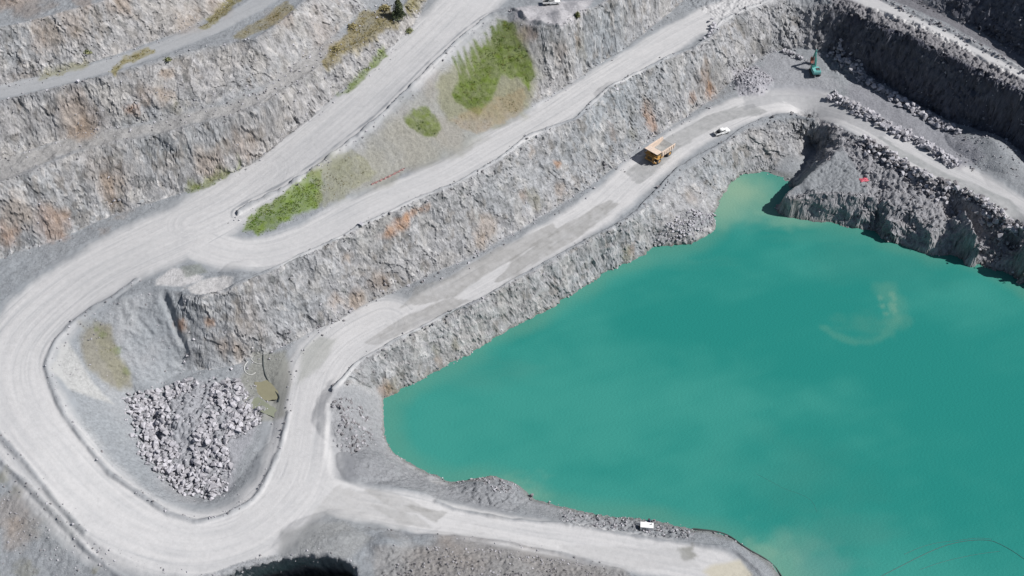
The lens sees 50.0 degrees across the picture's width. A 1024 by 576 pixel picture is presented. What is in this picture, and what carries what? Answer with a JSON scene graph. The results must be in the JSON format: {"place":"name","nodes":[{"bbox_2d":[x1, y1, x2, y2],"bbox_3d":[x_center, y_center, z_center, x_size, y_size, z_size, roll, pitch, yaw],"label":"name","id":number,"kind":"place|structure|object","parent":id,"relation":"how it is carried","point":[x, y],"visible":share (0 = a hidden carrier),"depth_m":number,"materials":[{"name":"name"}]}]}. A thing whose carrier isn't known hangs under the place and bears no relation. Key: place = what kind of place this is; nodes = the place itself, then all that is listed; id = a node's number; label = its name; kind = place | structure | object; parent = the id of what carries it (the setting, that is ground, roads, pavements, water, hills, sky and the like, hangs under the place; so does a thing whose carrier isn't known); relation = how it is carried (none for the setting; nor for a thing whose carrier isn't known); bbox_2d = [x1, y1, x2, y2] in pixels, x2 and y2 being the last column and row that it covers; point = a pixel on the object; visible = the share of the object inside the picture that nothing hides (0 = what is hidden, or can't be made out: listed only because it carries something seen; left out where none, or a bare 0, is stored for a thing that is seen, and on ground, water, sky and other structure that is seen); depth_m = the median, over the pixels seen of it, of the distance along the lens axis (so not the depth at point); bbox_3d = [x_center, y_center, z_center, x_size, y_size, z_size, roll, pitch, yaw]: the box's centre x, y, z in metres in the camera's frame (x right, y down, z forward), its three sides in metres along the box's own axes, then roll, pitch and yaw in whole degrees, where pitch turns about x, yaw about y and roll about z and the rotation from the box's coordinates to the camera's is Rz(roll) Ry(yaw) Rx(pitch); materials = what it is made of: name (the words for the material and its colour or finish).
{"place":"outdoors","nodes":[
{"label":"outdoors","id":0,"kind":"place"},
{"bbox_2d":[0,0,231,84],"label":"rock face","id":1,"kind":"object","parent":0,"point":[61,41],"visible":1,"depth_m":290.74},
{"bbox_2d":[108,48,154,71],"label":"grass","id":2,"kind":"structure","parent":0,"point":[135,57],"depth_m":294.25,"materials":[{"name":"green plant"}]},
{"bbox_2d":[0,0,277,98],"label":"haul road","id":3,"kind":"structure","parent":0,"point":[232,17],"depth_m":294.75,"materials":[{"name":"grey gravel"}]},
{"bbox_2d":[201,0,237,26],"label":"grass","id":4,"kind":"structure","parent":3,"relation":"on","point":[222,12],"depth_m":309.48,"materials":[{"name":"green plant"}]},
{"bbox_2d":[0,0,366,159],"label":"rock face","id":5,"kind":"object","parent":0,"point":[203,74],"visible":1,"depth_m":294.80},
{"bbox_2d":[0,105,404,575],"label":"haul road","id":6,"kind":"structure","parent":0,"point":[116,514],"depth_m":257.42,"materials":[{"name":"grey gravel"}]},
{"bbox_2d":[0,0,427,257],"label":"rock face","id":7,"kind":"object","parent":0,"point":[212,150],"visible":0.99,"depth_m":293.91},
{"bbox_2d":[244,397,276,416],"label":"pond water","id":8,"kind":"structure","parent":0,"point":[271,410],"depth_m":271.79,"materials":[{"name":"liquid"}]},
{"bbox_2d":[254,380,277,400],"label":"pond water","id":9,"kind":"structure","parent":0,"point":[266,389],"depth_m":275.68,"materials":[{"name":"beige liquid"}]},
{"bbox_2d":[272,0,509,213],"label":"haul road","id":10,"kind":"structure","parent":0,"point":[411,64],"depth_m":316.07,"materials":[{"name":"grey gravel"}]},
{"bbox_2d":[164,0,773,272],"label":"haul road","id":11,"kind":"structure","parent":0,"point":[207,245],"depth_m":306.27,"materials":[{"name":"grey gravel"}]},
{"bbox_2d":[371,168,404,184],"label":"barrier","id":12,"kind":"object","parent":11,"relation":"on","point":[380,180],"visible":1,"depth_m":304.23,"materials":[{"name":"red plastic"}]},
{"bbox_2d":[171,0,812,370],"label":"rock face","id":13,"kind":"object","parent":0,"point":[260,312],"visible":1,"depth_m":307.52},
{"bbox_2d":[0,0,1023,575],"bbox_3d":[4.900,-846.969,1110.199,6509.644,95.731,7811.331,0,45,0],"label":"terrain","id":14,"kind":"structure","parent":0,"point":[388,146],"depth_m":283.09,"materials":[{"name":"stone"}]},
{"bbox_2d":[152,440,158,447],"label":"boulder","id":15,"kind":"object","parent":14,"relation":"on","point":[155,443],"visible":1,"depth_m":261.45,"materials":[{"name":"stone"}]},
{"bbox_2d":[194,460,200,465],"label":"boulder","id":16,"kind":"object","parent":14,"relation":"on","point":[197,463],"visible":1,"depth_m":257.48,"materials":[{"name":"stone"}]},
{"bbox_2d":[196,427,203,431],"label":"boulder","id":17,"kind":"object","parent":14,"relation":"on","point":[200,429],"visible":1,"depth_m":263.31,"materials":[{"name":"stone"}]},
{"bbox_2d":[209,483,215,488],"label":"boulder","id":18,"kind":"object","parent":14,"relation":"on","point":[212,486],"visible":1,"depth_m":253.76,"materials":[{"name":"stone"}]},
{"bbox_2d":[227,462,233,468],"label":"boulder","id":19,"kind":"object","parent":14,"relation":"on","point":[230,465],"visible":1,"depth_m":257.52,"materials":[{"name":"stone"}]},
{"bbox_2d":[232,397,239,402],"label":"boulder","id":20,"kind":"object","parent":14,"relation":"on","point":[236,399],"visible":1,"depth_m":270.62,"materials":[{"name":"stone"}]},
{"bbox_2d":[232,378,240,382],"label":"boulder","id":21,"kind":"object","parent":14,"relation":"on","point":[234,380],"visible":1,"depth_m":275.70,"materials":[{"name":"stone"}]},
{"bbox_2d":[244,7,291,33],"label":"grass","id":22,"kind":"structure","parent":14,"relation":"on","point":[271,19],"depth_m":307.47,"materials":[{"name":"green plant"}]},
{"bbox_2d":[262,354,279,401],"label":"pipe","id":23,"kind":"object","parent":14,"relation":"on","point":[266,376],"visible":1,"depth_m":279.31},
{"bbox_2d":[243,175,322,232],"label":"grass","id":24,"kind":"structure","parent":14,"relation":"on","point":[256,218],"depth_m":293.23,"materials":[{"name":"green plant"}]},
{"bbox_2d":[331,45,341,51],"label":"shrub","id":25,"kind":"object","parent":14,"relation":"on","point":[335,48],"visible":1,"depth_m":315.20,"materials":[{"name":"brown plant"}]},
{"bbox_2d":[317,157,367,194],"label":"grass","id":26,"kind":"structure","parent":14,"relation":"on","point":[334,179],"depth_m":298.85,"materials":[{"name":"green plant"}]},
{"bbox_2d":[348,23,358,28],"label":"shrub","id":27,"kind":"object","parent":14,"relation":"on","point":[352,25],"visible":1,"depth_m":321.26,"materials":[{"name":"brown plant"}]},
{"bbox_2d":[325,8,390,62],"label":"grass","id":28,"kind":"structure","parent":14,"relation":"on","point":[363,30],"depth_m":322.00,"materials":[{"name":"green plant"}]},
{"bbox_2d":[379,4,390,11],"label":"shrub","id":29,"kind":"object","parent":14,"relation":"on","point":[386,7],"visible":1,"depth_m":326.37,"materials":[{"name":"brown plant"}]},
{"bbox_2d":[391,0,408,19],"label":"tree","id":30,"kind":"object","parent":14,"relation":"on","point":[398,9],"visible":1,"depth_m":323.66,"materials":[{"name":"green plant"}]},
{"bbox_2d":[405,27,413,34],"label":"shrub","id":31,"kind":"object","parent":14,"relation":"on","point":[409,30],"visible":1,"depth_m":327.73,"materials":[{"name":"green plant"}]},
{"bbox_2d":[454,21,532,107],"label":"grass","id":32,"kind":"structure","parent":14,"relation":"on","point":[490,66],"depth_m":326.68,"materials":[{"name":"green plant"}]},
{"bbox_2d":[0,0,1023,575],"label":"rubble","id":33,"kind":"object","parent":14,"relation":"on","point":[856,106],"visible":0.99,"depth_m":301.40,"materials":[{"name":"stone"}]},
{"bbox_2d":[542,0,560,5],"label":"pickup","id":34,"kind":"object","parent":14,"relation":"on","point":[547,2],"visible":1,"depth_m":334.58,"materials":[{"name":"white paint"}]},
{"bbox_2d":[638,522,653,530],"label":"pump unit","id":35,"kind":"object","parent":14,"relation":"on","point":[646,526],"visible":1,"depth_m":256.54,"materials":[{"name":"metal"}]},
{"bbox_2d":[809,50,820,75],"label":"excavator","id":36,"kind":"object","parent":14,"relation":"on","point":[814,69],"visible":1,"depth_m":368.20,"materials":[{"name":"metal"}]},
{"bbox_2d":[859,178,868,181],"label":"tarpaulin","id":37,"kind":"object","parent":14,"relation":"on","point":[864,179],"visible":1,"depth_m":336.22,"materials":[{"name":"plastic"}]},
{"bbox_2d":[953,185,959,190],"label":"boulder","id":38,"kind":"object","parent":14,"relation":"on","point":[956,187],"visible":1,"depth_m":329.03,"materials":[{"name":"stone"}]},
{"bbox_2d":[281,458,747,575],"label":"haul road","id":39,"kind":"structure","parent":0,"point":[320,486],"depth_m":251.68,"materials":[{"name":"grey gravel"}]},
{"bbox_2d":[344,113,830,397],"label":"rock face","id":40,"kind":"object","parent":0,"point":[489,319],"visible":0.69,"depth_m":316.92},
{"bbox_2d":[525,0,683,106],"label":"rock face","id":41,"kind":"object","parent":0,"point":[580,54],"visible":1,"depth_m":338.78},
{"bbox_2d":[574,11,580,18],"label":"shrub","id":42,"kind":"object","parent":41,"relation":"on","point":[577,15],"visible":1,"depth_m":332.14,"materials":[{"name":"green plant"}]},
{"bbox_2d":[291,84,1023,404],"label":"haul road","id":43,"kind":"structure","parent":0,"point":[614,196],"depth_m":322.60,"materials":[{"name":"grey gravel"}]},
{"bbox_2d":[644,137,674,163],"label":"haul truck","id":44,"kind":"object","parent":43,"relation":"on","point":[658,150],"visible":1,"depth_m":338.01,"materials":[{"name":"metal"}]},
{"bbox_2d":[713,127,730,135],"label":"pickup","id":45,"kind":"object","parent":43,"relation":"on","point":[720,131],"visible":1,"depth_m":348.42,"materials":[{"name":"white paint"}]},
{"bbox_2d":[383,172,1023,575],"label":"lake water","id":46,"kind":"structure","parent":0,"point":[861,390],"depth_m":287.10,"materials":[{"name":"teal liquid"}]},
{"bbox_2d":[693,528,781,575],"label":"pipe","id":47,"kind":"object","parent":46,"relation":"on","point":[737,542],"visible":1,"depth_m":256.74,"materials":[{"name":"black plastic"}]},
{"bbox_2d":[882,540,1023,575],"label":"floating hose","id":48,"kind":"object","parent":46,"relation":"on","point":[946,545],"visible":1,"depth_m":255.30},
{"bbox_2d":[775,184,1023,284],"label":"rock face","id":49,"kind":"object","parent":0,"point":[962,238],"visible":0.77,"depth_m":327.95},
{"bbox_2d":[801,2,1023,154],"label":"rock face","id":50,"kind":"object","parent":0,"point":[880,52],"visible":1,"depth_m":355.15},
{"bbox_2d":[832,0,1023,90],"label":"haul road","id":51,"kind":"structure","parent":0,"point":[885,12],"depth_m":355.97,"materials":[{"name":"grey gravel"}]},
{"bbox_2d":[927,0,1023,57],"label":"rock face","id":52,"kind":"object","parent":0,"point":[984,14],"visible":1,"depth_m":355.10}
]}

